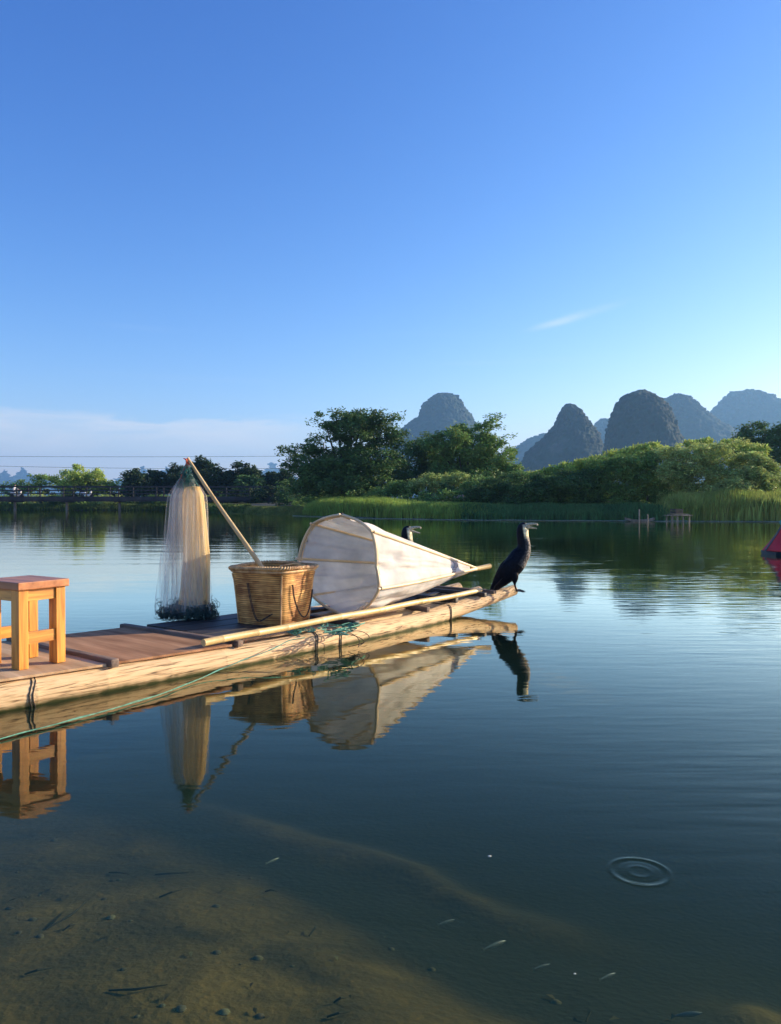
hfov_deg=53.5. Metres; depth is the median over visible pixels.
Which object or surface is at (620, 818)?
riverbed
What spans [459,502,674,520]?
reeds
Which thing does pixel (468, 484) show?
shrub
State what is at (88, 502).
shrub
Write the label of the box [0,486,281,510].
bridge
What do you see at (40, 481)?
shrub
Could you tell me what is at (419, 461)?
dark tree
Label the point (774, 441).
dark tree
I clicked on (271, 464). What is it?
hill
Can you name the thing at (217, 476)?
round tree
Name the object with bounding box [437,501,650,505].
grass
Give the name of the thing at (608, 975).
fish
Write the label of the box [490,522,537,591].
cormorant
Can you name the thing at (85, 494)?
scooter
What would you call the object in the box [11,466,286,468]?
power line
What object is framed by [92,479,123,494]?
shrub
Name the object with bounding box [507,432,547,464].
hill
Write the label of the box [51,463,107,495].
pale tree
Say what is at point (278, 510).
grass
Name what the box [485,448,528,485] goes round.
tree
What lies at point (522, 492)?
bush
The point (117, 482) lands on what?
hill
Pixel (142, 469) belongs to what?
hill
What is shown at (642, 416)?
hill
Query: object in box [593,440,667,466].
bamboo clump
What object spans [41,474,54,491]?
hill
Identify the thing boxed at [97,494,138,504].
shrub
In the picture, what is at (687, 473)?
bush
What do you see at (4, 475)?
hill
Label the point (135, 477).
round tree
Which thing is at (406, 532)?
cormorant
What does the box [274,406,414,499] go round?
spreading tree
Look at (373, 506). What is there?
reeds
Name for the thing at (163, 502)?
shrub
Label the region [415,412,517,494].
bushy tree
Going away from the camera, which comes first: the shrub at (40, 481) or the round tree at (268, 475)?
the round tree at (268, 475)
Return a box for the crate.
[670,509,682,513]
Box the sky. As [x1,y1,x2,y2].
[0,0,780,480]
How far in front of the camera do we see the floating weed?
46.77 m
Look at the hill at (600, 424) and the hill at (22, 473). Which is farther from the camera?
the hill at (22, 473)
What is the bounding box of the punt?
[625,517,654,521]
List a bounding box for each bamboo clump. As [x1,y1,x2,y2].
[522,460,579,483]
[564,454,606,472]
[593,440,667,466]
[683,436,772,464]
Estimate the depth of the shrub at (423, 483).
61.76 m
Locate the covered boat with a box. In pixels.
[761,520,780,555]
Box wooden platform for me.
[663,514,692,522]
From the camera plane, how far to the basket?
6.27 m
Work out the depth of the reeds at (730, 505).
45.89 m
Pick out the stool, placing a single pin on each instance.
(24, 594)
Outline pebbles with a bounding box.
[5,826,561,1023]
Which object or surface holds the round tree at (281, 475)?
on the ground at (262, 504)
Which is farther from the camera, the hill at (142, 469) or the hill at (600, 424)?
the hill at (142, 469)
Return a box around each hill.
[0,470,35,495]
[13,467,38,492]
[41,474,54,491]
[49,489,89,495]
[107,478,122,492]
[140,466,148,473]
[261,462,293,476]
[373,392,498,495]
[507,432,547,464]
[519,403,603,471]
[594,418,608,442]
[601,389,686,486]
[664,393,737,486]
[710,389,780,473]
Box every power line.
[1,456,255,456]
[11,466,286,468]
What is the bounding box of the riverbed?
[0,644,780,1023]
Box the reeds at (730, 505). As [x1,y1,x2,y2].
[653,487,780,520]
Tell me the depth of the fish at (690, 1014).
1.95 m
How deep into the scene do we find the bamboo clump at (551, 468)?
57.18 m
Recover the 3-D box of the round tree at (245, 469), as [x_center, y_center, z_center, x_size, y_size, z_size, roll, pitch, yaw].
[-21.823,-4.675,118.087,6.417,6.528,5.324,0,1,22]
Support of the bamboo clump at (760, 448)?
on the ground at (262, 504)
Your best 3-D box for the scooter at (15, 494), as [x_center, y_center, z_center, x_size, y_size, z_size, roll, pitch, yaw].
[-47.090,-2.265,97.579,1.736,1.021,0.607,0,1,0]
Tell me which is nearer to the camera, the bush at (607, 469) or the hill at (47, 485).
the bush at (607, 469)
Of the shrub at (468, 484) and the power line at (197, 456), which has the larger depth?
the power line at (197, 456)
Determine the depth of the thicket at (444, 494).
59.34 m
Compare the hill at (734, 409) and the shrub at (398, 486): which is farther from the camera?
the hill at (734, 409)
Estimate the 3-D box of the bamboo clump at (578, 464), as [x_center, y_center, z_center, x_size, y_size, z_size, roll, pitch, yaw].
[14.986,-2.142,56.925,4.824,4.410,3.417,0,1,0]
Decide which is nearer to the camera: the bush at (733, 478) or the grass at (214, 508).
the bush at (733, 478)
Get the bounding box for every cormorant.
[401,526,420,541]
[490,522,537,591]
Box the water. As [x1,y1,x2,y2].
[0,510,780,668]
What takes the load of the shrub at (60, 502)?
on the ground at (262, 504)
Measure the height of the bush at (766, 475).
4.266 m
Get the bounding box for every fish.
[437,919,454,925]
[482,940,505,951]
[533,963,549,970]
[599,972,615,980]
[670,1011,701,1018]
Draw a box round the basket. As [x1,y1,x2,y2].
[228,560,318,625]
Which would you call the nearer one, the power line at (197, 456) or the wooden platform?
the wooden platform
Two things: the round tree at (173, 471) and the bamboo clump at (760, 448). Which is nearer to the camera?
the bamboo clump at (760, 448)
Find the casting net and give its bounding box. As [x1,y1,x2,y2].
[154,458,219,621]
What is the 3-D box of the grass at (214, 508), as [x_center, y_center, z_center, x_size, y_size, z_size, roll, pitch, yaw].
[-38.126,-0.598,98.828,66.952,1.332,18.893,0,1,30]
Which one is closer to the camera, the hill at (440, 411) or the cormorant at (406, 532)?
the cormorant at (406, 532)
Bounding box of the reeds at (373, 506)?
[302,494,501,519]
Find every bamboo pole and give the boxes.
[186,457,263,566]
[201,588,482,646]
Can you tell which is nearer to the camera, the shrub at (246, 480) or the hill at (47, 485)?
the shrub at (246, 480)
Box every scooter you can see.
[10,491,23,495]
[80,491,93,495]
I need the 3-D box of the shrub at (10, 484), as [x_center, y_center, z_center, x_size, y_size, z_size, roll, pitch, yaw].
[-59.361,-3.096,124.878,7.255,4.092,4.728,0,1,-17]
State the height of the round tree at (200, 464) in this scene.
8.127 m
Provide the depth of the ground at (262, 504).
87.77 m
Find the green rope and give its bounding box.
[0,622,369,739]
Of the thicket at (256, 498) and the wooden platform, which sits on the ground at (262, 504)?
the thicket at (256, 498)
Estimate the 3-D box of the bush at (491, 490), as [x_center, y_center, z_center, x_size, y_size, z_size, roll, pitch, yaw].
[7.710,-1.216,55.264,4.631,3.742,3.707,1,1,35]
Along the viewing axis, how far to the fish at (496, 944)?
2.29 m
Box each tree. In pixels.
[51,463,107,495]
[118,468,155,495]
[143,469,170,495]
[161,462,189,495]
[189,454,214,478]
[193,468,209,489]
[203,463,234,495]
[230,460,262,491]
[259,471,278,494]
[269,468,294,491]
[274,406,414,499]
[385,431,444,488]
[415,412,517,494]
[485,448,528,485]
[725,420,779,461]
[764,421,780,464]
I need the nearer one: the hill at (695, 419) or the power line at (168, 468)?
the power line at (168, 468)
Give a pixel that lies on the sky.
(225, 225)
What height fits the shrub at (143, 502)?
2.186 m
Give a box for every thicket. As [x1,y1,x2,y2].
[7,485,297,503]
[274,467,701,505]
[285,486,779,505]
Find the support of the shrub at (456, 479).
on the ground at (262, 504)
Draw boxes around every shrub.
[0,480,44,495]
[13,473,60,489]
[13,494,50,504]
[48,494,75,503]
[73,494,110,503]
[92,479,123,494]
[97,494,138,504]
[126,494,153,503]
[149,494,179,503]
[233,474,265,494]
[384,479,418,495]
[404,472,442,494]
[428,472,478,491]
[457,474,489,494]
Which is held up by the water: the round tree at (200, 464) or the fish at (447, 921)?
the fish at (447, 921)
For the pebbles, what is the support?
on the riverbed
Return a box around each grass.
[0,502,251,513]
[228,505,308,515]
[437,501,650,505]
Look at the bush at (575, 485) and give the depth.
50.97 m
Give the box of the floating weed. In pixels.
[293,515,779,521]
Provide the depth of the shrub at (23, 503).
107.56 m
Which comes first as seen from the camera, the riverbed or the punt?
the riverbed
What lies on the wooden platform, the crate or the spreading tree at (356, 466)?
the crate
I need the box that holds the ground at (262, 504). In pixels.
[5,495,766,520]
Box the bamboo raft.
[0,583,517,715]
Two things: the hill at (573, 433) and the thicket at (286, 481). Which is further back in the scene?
the hill at (573, 433)
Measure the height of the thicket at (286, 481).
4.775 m
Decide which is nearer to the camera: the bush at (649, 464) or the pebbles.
the pebbles
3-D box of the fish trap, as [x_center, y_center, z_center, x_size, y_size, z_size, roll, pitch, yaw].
[0.070,0.454,7.761,1.042,0.923,2.267,0,1,32]
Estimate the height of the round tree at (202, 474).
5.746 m
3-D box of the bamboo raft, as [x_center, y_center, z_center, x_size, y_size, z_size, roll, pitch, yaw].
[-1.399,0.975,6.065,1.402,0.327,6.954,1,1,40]
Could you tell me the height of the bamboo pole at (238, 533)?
1.052 m
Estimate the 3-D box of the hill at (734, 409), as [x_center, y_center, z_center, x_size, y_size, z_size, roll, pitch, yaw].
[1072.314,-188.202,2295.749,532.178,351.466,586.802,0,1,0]
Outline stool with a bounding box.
[0,575,68,669]
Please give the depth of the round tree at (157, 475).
118.04 m
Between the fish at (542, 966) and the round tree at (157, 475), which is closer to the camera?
the fish at (542, 966)
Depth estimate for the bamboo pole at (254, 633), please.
6.14 m
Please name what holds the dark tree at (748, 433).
on the ground at (262, 504)
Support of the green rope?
on the bamboo raft
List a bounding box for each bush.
[461,469,531,504]
[502,471,569,504]
[540,467,610,504]
[579,452,647,504]
[607,449,680,503]
[648,442,726,501]
[692,436,763,494]
[735,451,780,491]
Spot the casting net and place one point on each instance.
(193, 602)
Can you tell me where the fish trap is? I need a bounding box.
[295,513,491,613]

